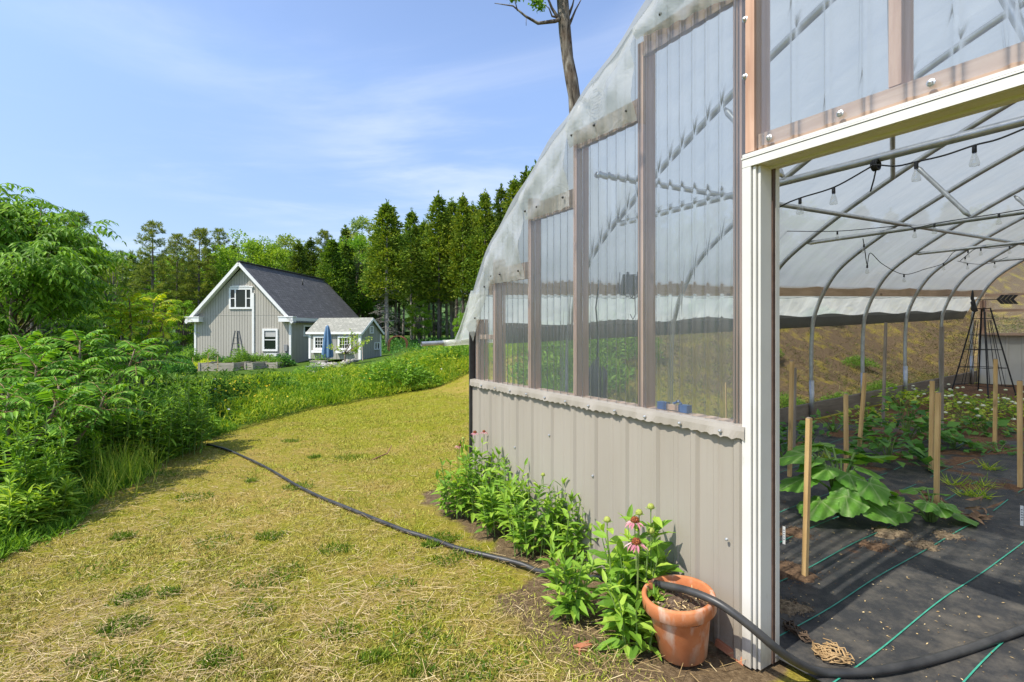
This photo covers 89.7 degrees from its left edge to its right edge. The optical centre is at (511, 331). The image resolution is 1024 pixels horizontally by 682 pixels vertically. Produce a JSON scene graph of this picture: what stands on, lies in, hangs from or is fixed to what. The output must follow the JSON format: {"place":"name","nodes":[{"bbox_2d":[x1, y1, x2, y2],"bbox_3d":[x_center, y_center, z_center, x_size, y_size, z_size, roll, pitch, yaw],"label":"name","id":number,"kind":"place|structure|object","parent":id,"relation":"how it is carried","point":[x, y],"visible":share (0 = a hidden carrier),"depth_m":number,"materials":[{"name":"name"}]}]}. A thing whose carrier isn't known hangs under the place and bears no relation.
{"place":"outdoors","nodes":[
{"label":"outdoors","id":0,"kind":"place"},
{"bbox_2d":[0,0,644,264],"label":"sky","id":1,"kind":"structure","parent":0,"point":[270,118],"materials":[{"name":"blue"}]},
{"bbox_2d":[131,342,551,430],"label":"wildflower meadow","id":2,"kind":"structure","parent":0,"point":[272,402],"depth_m":11.37,"materials":[{"name":"green plant"}]},
{"bbox_2d":[0,261,1023,681],"bbox_3d":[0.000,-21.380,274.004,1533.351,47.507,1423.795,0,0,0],"label":"ground","id":3,"kind":"structure","parent":0,"point":[782,671],"depth_m":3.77,"materials":[{"name":"green plant"}]},
{"bbox_2d":[0,468,63,532],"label":"goldenrod","id":4,"kind":"object","parent":3,"relation":"on","point":[39,498],"visible":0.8,"depth_m":3.93,"materials":[{"name":"green plant"}]},
{"bbox_2d":[0,401,83,509],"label":"goldenrod","id":5,"kind":"object","parent":3,"relation":"on","point":[52,460],"visible":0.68,"depth_m":4.22,"materials":[{"name":"green plant"}]},
{"bbox_2d":[0,330,83,453],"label":"sumac","id":6,"kind":"object","parent":3,"relation":"on","point":[22,356],"visible":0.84,"depth_m":5.47,"materials":[{"name":"green plant"}]},
{"bbox_2d":[0,465,89,530],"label":"goldenrod","id":7,"kind":"object","parent":3,"relation":"on","point":[67,499],"visible":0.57,"depth_m":4.20,"materials":[{"name":"green plant"}]},
{"bbox_2d":[0,377,130,484],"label":"sumac","id":8,"kind":"object","parent":3,"relation":"on","point":[10,416],"visible":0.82,"depth_m":4.71,"materials":[{"name":"green plant"}]},
{"bbox_2d":[28,428,108,476],"bbox_3d":[-4.415,1.252,5.187,0.702,0.680,0.660,0,0,-22],"label":"goldenrod","id":9,"kind":"object","parent":3,"relation":"on","point":[93,446],"visible":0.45,"depth_m":5.08,"materials":[{"name":"green plant"}]},
{"bbox_2d":[0,183,142,415],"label":"walnut tree","id":10,"kind":"object","parent":3,"relation":"on","point":[54,267],"visible":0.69,"depth_m":8.08,"materials":[{"name":"green plant"}]},
{"bbox_2d":[0,374,157,468],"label":"sumac","id":11,"kind":"object","parent":3,"relation":"on","point":[63,382],"visible":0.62,"depth_m":5.18,"materials":[{"name":"green plant"}]},
{"bbox_2d":[0,329,179,440],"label":"sumac","id":12,"kind":"object","parent":3,"relation":"on","point":[77,365],"visible":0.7,"depth_m":6.03,"materials":[{"name":"green plant"}]},
{"bbox_2d":[62,463,142,505],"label":"grass tuft","id":13,"kind":"object","parent":3,"relation":"on","point":[102,488],"visible":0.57,"depth_m":4.80,"materials":[{"name":"green plant"}]},
{"bbox_2d":[72,370,151,464],"bbox_3d":[-4.515,1.000,5.726,0.800,1.154,0.812,0,0,0],"label":"goldenrod","id":14,"kind":"object","parent":3,"relation":"on","point":[103,426],"visible":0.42,"depth_m":5.68,"materials":[{"name":"green plant"}]},
{"bbox_2d":[65,436,168,489],"bbox_3d":[-3.929,1.280,5.212,0.950,0.508,0.740,0,0,12],"label":"grass tuft","id":15,"kind":"object","parent":3,"relation":"on","point":[128,471],"visible":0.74,"depth_m":5.15,"materials":[{"name":"green plant"}]},
{"bbox_2d":[87,250,148,329],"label":"leafy tree","id":16,"kind":"object","parent":3,"relation":"on","point":[125,268],"visible":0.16,"depth_m":46.24,"materials":[{"name":"green plant"}]},
{"bbox_2d":[0,416,241,561],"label":"bank weeds","id":17,"kind":"object","parent":3,"relation":"on","point":[17,540],"visible":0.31,"depth_m":4.11,"materials":[{"name":"green plant"}]},
{"bbox_2d":[50,380,197,438],"bbox_3d":[-4.960,1.100,6.342,1.926,1.003,1.163,0,0,0],"label":"sumac","id":18,"kind":"object","parent":3,"relation":"on","point":[146,395],"visible":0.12,"depth_m":6.32,"materials":[{"name":"green plant"}]},
{"bbox_2d":[68,344,192,390],"bbox_3d":[-6.288,0.925,8.248,1.677,1.455,1.485,0,0,27],"label":"sumac","id":19,"kind":"object","parent":3,"relation":"on","point":[142,364],"visible":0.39,"depth_m":8.19,"materials":[{"name":"green plant"}]},
{"bbox_2d":[106,434,166,469],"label":"grass tuft","id":20,"kind":"object","parent":3,"relation":"on","point":[151,458],"visible":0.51,"depth_m":5.67,"materials":[{"name":"green plant"}]},
{"bbox_2d":[97,383,181,465],"bbox_3d":[-4.357,1.076,6.024,0.922,1.022,0.968,0,0,-34],"label":"goldenrod","id":21,"kind":"object","parent":3,"relation":"on","point":[158,441],"visible":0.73,"depth_m":5.96,"materials":[{"name":"green plant"}]},
{"bbox_2d":[114,292,169,349],"bbox_3d":[-28.765,-0.287,39.847,3.851,5.644,4.013,0,0,20],"label":"leafy tree","id":22,"kind":"object","parent":3,"relation":"on","point":[144,331],"visible":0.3,"depth_m":39.79,"materials":[{"name":"green plant"}]},
{"bbox_2d":[97,292,200,388],"bbox_3d":[-6.771,0.484,9.377,1.924,2.408,1.485,0,0,0],"label":"sumac","id":23,"kind":"object","parent":3,"relation":"on","point":[130,311],"visible":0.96,"depth_m":9.32,"materials":[{"name":"green plant"}]},
{"bbox_2d":[105,333,195,390],"bbox_3d":[-6.883,0.863,9.611,1.678,1.663,1.107,0,0,-8],"label":"sumac","id":24,"kind":"object","parent":3,"relation":"on","point":[140,338],"visible":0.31,"depth_m":9.60,"materials":[{"name":"green plant"}]},
{"bbox_2d":[0,363,302,538],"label":"shrubs","id":25,"kind":"object","parent":3,"relation":"on","point":[223,387],"visible":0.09,"depth_m":9.66,"materials":[{"name":"green plant"}]},
{"bbox_2d":[119,220,183,342],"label":"pine tree","id":26,"kind":"object","parent":3,"relation":"on","point":[144,278],"visible":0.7,"depth_m":45.74,"materials":[{"name":"green plant"}]},
{"bbox_2d":[155,233,197,345],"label":"pine tree","id":27,"kind":"object","parent":3,"relation":"on","point":[172,243],"visible":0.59,"depth_m":49.81,"materials":[{"name":"green plant"}]},
{"bbox_2d":[137,375,217,457],"bbox_3d":[-4.219,1.062,6.589,0.894,1.016,1.020,0,0,0],"label":"goldenrod","id":28,"kind":"object","parent":3,"relation":"on","point":[192,430],"visible":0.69,"depth_m":6.64,"materials":[{"name":"green plant"}]},
{"bbox_2d":[162,300,194,351],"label":"leafy tree","id":29,"kind":"object","parent":3,"relation":"on","point":[185,337],"visible":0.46,"depth_m":43.86,"materials":[{"name":"green plant"}]},
{"bbox_2d":[150,371,215,421],"bbox_3d":[-5.417,1.111,8.417,0.995,0.973,0.953,0,0,-28],"label":"goldenrod","id":30,"kind":"object","parent":3,"relation":"on","point":[182,385],"visible":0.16,"depth_m":8.36,"materials":[{"name":"green plant"}]},
{"bbox_2d":[174,227,219,333],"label":"pine tree","id":31,"kind":"object","parent":3,"relation":"on","point":[201,234],"visible":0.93,"depth_m":47.70,"materials":[{"name":"green plant"}]},
{"bbox_2d":[198,360,257,370],"bbox_3d":[-17.650,2.119,32.276,2.031,0.550,3.640,0,0,-4],"label":"raised bed","id":32,"kind":"object","parent":3,"relation":"on","point":[228,366],"visible":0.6,"depth_m":30.53,"materials":[{"name":"wood"}]},
{"bbox_2d":[0,280,467,338],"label":"hill woods","id":33,"kind":"object","parent":3,"relation":"on","point":[372,315],"visible":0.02,"depth_m":134.78,"materials":[{"name":"green plant"}]},
{"bbox_2d":[200,228,282,289],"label":"leafy tree","id":34,"kind":"object","parent":3,"relation":"on","point":[249,247],"visible":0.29,"depth_m":50.55,"materials":[{"name":"green plant"}]},
{"bbox_2d":[238,235,295,271],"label":"leafy tree","id":35,"kind":"object","parent":3,"relation":"on","point":[278,252],"visible":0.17,"depth_m":52.25,"materials":[{"name":"green plant"}]},
{"bbox_2d":[184,261,358,362],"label":"house","id":36,"kind":"structure","parent":3,"relation":"on","point":[263,309],"depth_m":36.52,"materials":[{"name":"grey wood"}]},
{"bbox_2d":[229,286,253,308],"bbox_3d":[-19.125,-2.405,36.333,1.820,1.650,0.100,0,0,6],"label":"window","id":37,"kind":"structure","parent":36,"relation":"in","point":[240,297],"depth_m":36.36,"materials":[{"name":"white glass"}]},
{"bbox_2d":[262,329,277,350],"bbox_3d":[-16.976,0.600,36.119,1.140,1.580,0.075,0,0,6],"label":"window","id":38,"kind":"structure","parent":36,"relation":"in","point":[269,337],"depth_m":36.14,"materials":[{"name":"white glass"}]},
{"bbox_2d":[134,335,458,361],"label":"forest undergrowth","id":39,"kind":"object","parent":3,"relation":"on","point":[398,341],"visible":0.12,"depth_m":45.87,"materials":[{"name":"green plant"}]},
{"bbox_2d":[287,239,310,275],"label":"cedar tree","id":40,"kind":"object","parent":3,"relation":"on","point":[298,258],"visible":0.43,"depth_m":51.66,"materials":[{"name":"green plant"}]},
{"bbox_2d":[304,237,320,276],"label":"cedar tree","id":41,"kind":"object","parent":3,"relation":"on","point":[311,255],"visible":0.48,"depth_m":55.73,"materials":[{"name":"green plant"}]},
{"bbox_2d":[310,235,361,310],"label":"cedar tree","id":42,"kind":"object","parent":3,"relation":"on","point":[331,253],"visible":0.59,"depth_m":49.68,"materials":[{"name":"green plant"}]},
{"bbox_2d":[61,438,626,681],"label":"clover tufts","id":43,"kind":"object","parent":3,"relation":"on","point":[210,656],"visible":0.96,"depth_m":2.67,"materials":[{"name":"green plant"}]},
{"bbox_2d":[305,318,384,359],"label":"garden shed","id":44,"kind":"structure","parent":3,"relation":"on","point":[362,328],"depth_m":33.85,"materials":[{"name":"white wood"}]},
{"bbox_2d":[331,240,364,312],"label":"cedar tree","id":45,"kind":"object","parent":3,"relation":"on","point":[351,274],"visible":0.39,"depth_m":54.95,"materials":[{"name":"green plant"}]},
{"bbox_2d":[326,328,371,365],"bbox_3d":[-9.305,0.956,29.512,2.594,2.268,1.455,0,0,-17],"label":"young tree","id":46,"kind":"object","parent":3,"relation":"on","point":[355,348],"visible":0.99,"depth_m":29.45,"materials":[{"name":"green plant"}]},
{"bbox_2d":[327,232,389,316],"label":"leafy tree","id":47,"kind":"object","parent":3,"relation":"on","point":[354,244],"visible":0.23,"depth_m":56.19,"materials":[{"name":"green plant"}]},
{"bbox_2d":[339,214,399,317],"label":"leafy tree","id":48,"kind":"object","parent":3,"relation":"on","point":[356,225],"visible":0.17,"depth_m":58.82,"materials":[{"name":"green plant"}]},
{"bbox_2d":[0,334,744,681],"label":"straw","id":49,"kind":"object","parent":3,"relation":"on","point":[122,640],"visible":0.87,"depth_m":2.73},
{"bbox_2d":[355,198,423,347],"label":"cedar tree","id":50,"kind":"object","parent":3,"relation":"on","point":[386,219],"visible":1,"depth_m":45.42,"materials":[{"name":"green plant"}]},
{"bbox_2d":[359,352,442,389],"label":"bank bush","id":51,"kind":"object","parent":3,"relation":"on","point":[374,376],"visible":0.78,"depth_m":12.84,"materials":[{"name":"green plant"}]},
{"bbox_2d":[397,207,429,343],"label":"cedar tree","id":52,"kind":"object","parent":3,"relation":"on","point":[410,225],"visible":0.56,"depth_m":49.65,"materials":[{"name":"green plant"}]},
{"bbox_2d":[405,300,433,343],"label":"leafy tree","id":53,"kind":"object","parent":3,"relation":"on","point":[419,331],"visible":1,"depth_m":46.75,"materials":[{"name":"green plant"}]},
{"bbox_2d":[406,190,467,340],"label":"cedar tree","id":54,"kind":"object","parent":3,"relation":"on","point":[443,225],"visible":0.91,"depth_m":48.47,"materials":[{"name":"green plant"}]},
{"bbox_2d":[416,345,468,371],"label":"bank bush","id":55,"kind":"object","parent":3,"relation":"on","point":[429,357],"visible":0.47,"depth_m":14.81,"materials":[{"name":"green plant"}]},
{"bbox_2d":[432,197,461,338],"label":"cedar tree","id":56,"kind":"object","parent":3,"relation":"on","point":[451,205],"visible":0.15,"depth_m":51.85,"materials":[{"name":"green plant"}]},
{"bbox_2d":[430,444,477,518],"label":"coneflower","id":57,"kind":"object","parent":3,"relation":"on","point":[458,492],"visible":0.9,"depth_m":4.31,"materials":[{"name":"green plant"}]},
{"bbox_2d":[432,192,481,327],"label":"cedar tree","id":58,"kind":"object","parent":3,"relation":"on","point":[460,216],"visible":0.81,"depth_m":47.43,"materials":[{"name":"green plant"}]},
{"bbox_2d":[457,188,496,301],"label":"cedar tree","id":59,"kind":"object","parent":3,"relation":"on","point":[484,221],"visible":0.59,"depth_m":46.42,"materials":[{"name":"green plant"}]},
{"bbox_2d":[455,430,509,522],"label":"coneflower","id":60,"kind":"object","parent":3,"relation":"on","point":[475,479],"visible":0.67,"depth_m":4.29,"materials":[{"name":"green plant"}]},
{"bbox_2d":[479,183,507,250],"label":"cedar tree","id":61,"kind":"object","parent":3,"relation":"on","point":[500,195],"visible":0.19,"depth_m":49.69,"materials":[{"name":"green plant"}]},
{"bbox_2d":[472,454,532,536],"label":"coneflower","id":62,"kind":"object","parent":3,"relation":"on","point":[490,518],"visible":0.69,"depth_m":3.92,"materials":[{"name":"green plant"}]},
{"bbox_2d":[493,175,520,232],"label":"cedar tree","id":63,"kind":"object","parent":3,"relation":"on","point":[514,186],"visible":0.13,"depth_m":46.73,"materials":[{"name":"green plant"}]},
{"bbox_2d":[497,473,561,558],"bbox_3d":[0.111,1.262,3.613,0.448,0.597,0.419,0,0,-18],"label":"coneflower","id":64,"kind":"object","parent":3,"relation":"on","point":[521,538],"visible":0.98,"depth_m":3.57,"materials":[{"name":"green plant"}]},
{"bbox_2d":[494,0,580,112],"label":"bare trunk tree","id":65,"kind":"object","parent":3,"relation":"on","point":[563,20],"visible":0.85,"depth_m":19.80,"materials":[{"name":"brown plant"}]},
{"bbox_2d":[535,477,590,565],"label":"coneflower","id":66,"kind":"object","parent":3,"relation":"on","point":[562,538],"visible":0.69,"depth_m":3.48,"materials":[{"name":"green plant"}]},
{"bbox_2d":[535,530,608,622],"bbox_3d":[0.326,1.346,2.792,0.408,0.432,0.331,0,0,23],"label":"coneflower","id":67,"kind":"object","parent":3,"relation":"on","point":[572,603],"visible":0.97,"depth_m":2.78,"materials":[{"name":"green plant"}]},
{"bbox_2d":[510,339,634,390],"bbox_3d":[1.456,0.566,10.124,2.387,1.339,2.827,0,0,-32],"label":"bank bush","id":68,"kind":"object","parent":3,"relation":"on","point":[613,368],"visible":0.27,"depth_m":9.87,"materials":[{"name":"green plant"}]},
{"bbox_2d":[563,506,596,566],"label":"coneflower","id":69,"kind":"object","parent":3,"relation":"on","point":[577,539],"visible":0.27,"depth_m":3.40,"materials":[{"name":"green plant"}]},
{"bbox_2d":[526,337,665,359],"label":"bank bush","id":70,"kind":"object","parent":3,"relation":"on","point":[623,345],"visible":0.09,"depth_m":11.09,"materials":[{"name":"green plant"}]},
{"bbox_2d":[206,443,1023,677],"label":"garden hose","id":71,"kind":"object","parent":3,"relation":"on","point":[908,664],"visible":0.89,"depth_m":2.35,"materials":[{"name":"black rubber"}]},
{"bbox_2d":[593,560,664,664],"bbox_3d":[0.603,1.400,2.581,0.406,0.417,0.433,0,0,0],"label":"coneflower","id":72,"kind":"object","parent":3,"relation":"on","point":[627,623],"visible":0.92,"depth_m":2.51,"materials":[{"name":"green plant"}]},
{"bbox_2d":[581,503,683,627],"bbox_3d":[0.669,1.226,2.739,0.534,0.651,0.489,0,0,-25],"label":"coneflower","id":73,"kind":"object","parent":3,"relation":"on","point":[653,555],"visible":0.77,"depth_m":2.68,"materials":[{"name":"green plant"}]},
{"bbox_2d":[642,575,716,666],"bbox_3d":[0.798,1.392,2.466,0.343,0.318,0.341,0,0,0],"label":"flower pot","id":74,"kind":"object","parent":3,"relation":"on","point":[681,623],"visible":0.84,"depth_m":2.37,"materials":[{"name":"ceramic"}]},
{"bbox_2d":[421,0,1023,669],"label":"greenhouse","id":75,"kind":"object","parent":3,"relation":"on","point":[691,148],"visible":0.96,"depth_m":3.53,"materials":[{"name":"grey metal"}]},
{"bbox_2d":[589,280,606,397],"bbox_3d":[0.907,0.133,5.317,0.222,1.466,0.285,0,0,43],"label":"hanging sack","id":76,"kind":"object","parent":75,"relation":"hanging from","point":[596,379],"visible":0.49,"depth_m":5.22,"materials":[{"name":"fabric"}]},
{"bbox_2d":[780,128,1023,214],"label":"string light","id":77,"kind":"object","parent":75,"relation":"hanging from","point":[916,163],"visible":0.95,"depth_m":2.71,"materials":[{"name":"black plastic"}]},
{"bbox_2d":[462,308,1023,417],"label":"bank grass","id":78,"kind":"structure","parent":3,"relation":"on","point":[934,376],"depth_m":12.20,"materials":[{"name":"green plant"}]},
{"bbox_2d":[775,384,1023,681],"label":"ground cover","id":79,"kind":"object","parent":3,"relation":"on","point":[927,595],"visible":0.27,"depth_m":3.16,"materials":[{"name":"black fabric"}]},
{"bbox_2d":[787,361,793,476],"bbox_3d":[2.762,0.923,5.101,0.057,1.266,0.043,0,0,-31],"label":"wooden stake","id":80,"kind":"object","parent":79,"relation":"on","point":[790,413],"visible":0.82,"depth_m":5.09,"materials":[{"name":"brown wood"}]},
{"bbox_2d":[780,593,814,616],"bbox_3d":[1.529,1.503,2.822,0.288,0.049,0.254,0,0,0],"label":"soil heap","id":81,"kind":"object","parent":79,"relation":"on","point":[793,608],"visible":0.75,"depth_m":2.78,"materials":[{"name":"brown soil"}]},
{"bbox_2d":[780,420,829,456],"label":"bean plant","id":82,"kind":"object","parent":79,"relation":"on","point":[784,447],"visible":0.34,"depth_m":5.90,"materials":[{"name":"green plant"}]},
{"bbox_2d":[801,417,812,576],"bbox_3d":[1.788,1.070,3.123,0.055,1.098,0.041,0,0,-31],"label":"wooden stake","id":83,"kind":"object","parent":79,"relation":"on","point":[806,496],"visible":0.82,"depth_m":3.11,"materials":[{"name":"brown wood"}]},
{"bbox_2d":[780,557,835,589],"bbox_3d":[1.732,1.492,3.182,0.489,0.054,0.405,0,0,0],"label":"soil heap","id":84,"kind":"object","parent":79,"relation":"on","point":[790,570],"visible":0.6,"depth_m":3.15,"materials":[{"name":"brown soil"}]},
{"bbox_2d":[781,618,854,664],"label":"dried vine","id":85,"kind":"object","parent":79,"relation":"on","point":[828,654],"visible":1,"depth_m":2.41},
{"bbox_2d":[796,408,876,436],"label":"bean plant","id":86,"kind":"object","parent":79,"relation":"on","point":[832,427],"visible":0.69,"depth_m":6.85,"materials":[{"name":"green plant"}]},
{"bbox_2d":[780,442,898,525],"bbox_3d":[2.645,1.199,4.132,1.052,0.531,0.842,0,0,0],"label":"squash plant","id":87,"kind":"object","parent":79,"relation":"on","point":[852,493],"visible":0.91,"depth_m":3.94,"materials":[{"name":"green plant"}]},
{"bbox_2d":[843,394,848,471],"bbox_3d":[3.226,1.073,4.969,0.038,0.942,0.032,0,0,-31],"label":"wooden stake","id":88,"kind":"object","parent":79,"relation":"on","point":[846,422],"visible":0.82,"depth_m":4.96,"materials":[{"name":"brown wood"}]},
{"bbox_2d":[857,372,866,448],"bbox_3d":[3.835,0.983,5.650,0.128,1.068,0.045,0,0,0],"label":"wooden stake","id":89,"kind":"object","parent":79,"relation":"on","point":[862,407],"visible":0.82,"depth_m":5.64,"materials":[{"name":"brown wood"}]},
{"bbox_2d":[881,322,887,426],"bbox_3d":[5.198,0.661,7.186,0.089,1.576,0.042,0,0,0],"label":"wooden stake","id":90,"kind":"object","parent":79,"relation":"on","point":[884,365],"visible":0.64,"depth_m":7.18,"materials":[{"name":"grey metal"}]},
{"bbox_2d":[865,525,915,541],"bbox_3d":[2.740,1.454,3.713,0.401,0.048,0.289,0,0,0],"label":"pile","id":91,"kind":"object","parent":79,"relation":"on","point":[887,533],"visible":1,"depth_m":3.68,"materials":[{"name":"beige soil"}]},
{"bbox_2d":[867,385,928,409],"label":"bean plant","id":92,"kind":"object","parent":79,"relation":"on","point":[905,395],"visible":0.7,"depth_m":8.50,"materials":[{"name":"green plant"}]},
{"bbox_2d":[849,426,950,473],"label":"bean plant","id":93,"kind":"object","parent":79,"relation":"on","point":[918,450],"visible":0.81,"depth_m":5.41,"materials":[{"name":"green plant"}]},
{"bbox_2d":[853,395,966,444],"bbox_3d":[4.814,1.082,6.282,1.162,0.574,1.115,0,0,0],"label":"bean plant","id":94,"kind":"object","parent":79,"relation":"on","point":[924,426],"visible":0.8,"depth_m":6.23,"materials":[{"name":"green plant"}]},
{"bbox_2d":[928,380,934,470],"bbox_3d":[4.158,1.000,5.101,0.050,1.030,0.039,0,0,-31],"label":"wooden stake","id":95,"kind":"object","parent":79,"relation":"on","point":[931,415],"visible":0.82,"depth_m":5.09,"materials":[{"name":"brown wood"}]},
{"bbox_2d":[887,487,978,525],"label":"squash plant","id":96,"kind":"object","parent":79,"relation":"on","point":[902,508],"visible":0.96,"depth_m":3.86,"materials":[{"name":"green plant"}]},
{"bbox_2d":[933,392,940,504],"bbox_3d":[3.401,1.020,4.118,0.049,1.070,0.038,0,0,-31],"label":"wooden stake","id":97,"kind":"object","parent":79,"relation":"on","point":[937,436],"visible":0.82,"depth_m":4.11,"materials":[{"name":"brown wood"}]},
{"bbox_2d":[939,327,943,429],"bbox_3d":[5.524,0.693,6.618,0.048,1.510,0.039,0,0,-31],"label":"metal post","id":98,"kind":"object","parent":79,"relation":"on","point":[941,359],"visible":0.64,"depth_m":6.60,"materials":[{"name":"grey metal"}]},
{"bbox_2d":[908,490,1004,524],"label":"withered plant","id":99,"kind":"object","parent":79,"relation":"on","point":[978,516],"visible":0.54,"depth_m":3.97,"materials":[{"name":"green plant"}]},
{"bbox_2d":[920,401,1023,430],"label":"edging plant","id":100,"kind":"object","parent":79,"relation":"on","point":[963,412],"visible":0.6,"depth_m":6.94,"materials":[{"name":"green plant"}]},
{"bbox_2d":[944,408,1023,436],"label":"bean plant","id":101,"kind":"object","parent":79,"relation":"on","point":[1002,422],"visible":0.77,"depth_m":6.49,"materials":[{"name":"green plant"}]},
{"bbox_2d":[944,394,1023,417],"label":"edging plant","id":102,"kind":"object","parent":79,"relation":"on","point":[970,404],"visible":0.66,"depth_m":7.78,"materials":[{"name":"green plant"}]},
{"bbox_2d":[952,307,1016,398],"bbox_3d":[8.700,0.390,9.508,0.673,1.655,0.676,0,0,-11],"label":"obelisk trellis","id":103,"kind":"object","parent":79,"relation":"on","point":[978,366],"visible":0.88,"depth_m":9.47,"materials":[{"name":"black metal"}]},
{"bbox_2d":[970,290,1017,311],"bbox_3d":[8.916,-0.559,9.508,0.881,0.405,0.205,0,0,0],"label":"weather vane","id":104,"kind":"object","parent":103,"relation":"attached to","point":[1004,299],"visible":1,"depth_m":9.50,"materials":[{"name":"metal"}]},
{"bbox_2d":[993,359,997,442],"bbox_3d":[5.592,0.886,5.956,0.046,1.144,0.037,0,0,-31],"label":"wooden stake","id":105,"kind":"object","parent":79,"relation":"on","point":[995,385],"visible":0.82,"depth_m":5.95,"materials":[{"name":"brown wood"}]},
{"bbox_2d":[1017,380,1022,487],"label":"wooden stake","id":106,"kind":"object","parent":79,"relation":"on","point":[1020,433],"visible":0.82,"depth_m":4.54,"materials":[{"name":"brown wood"}]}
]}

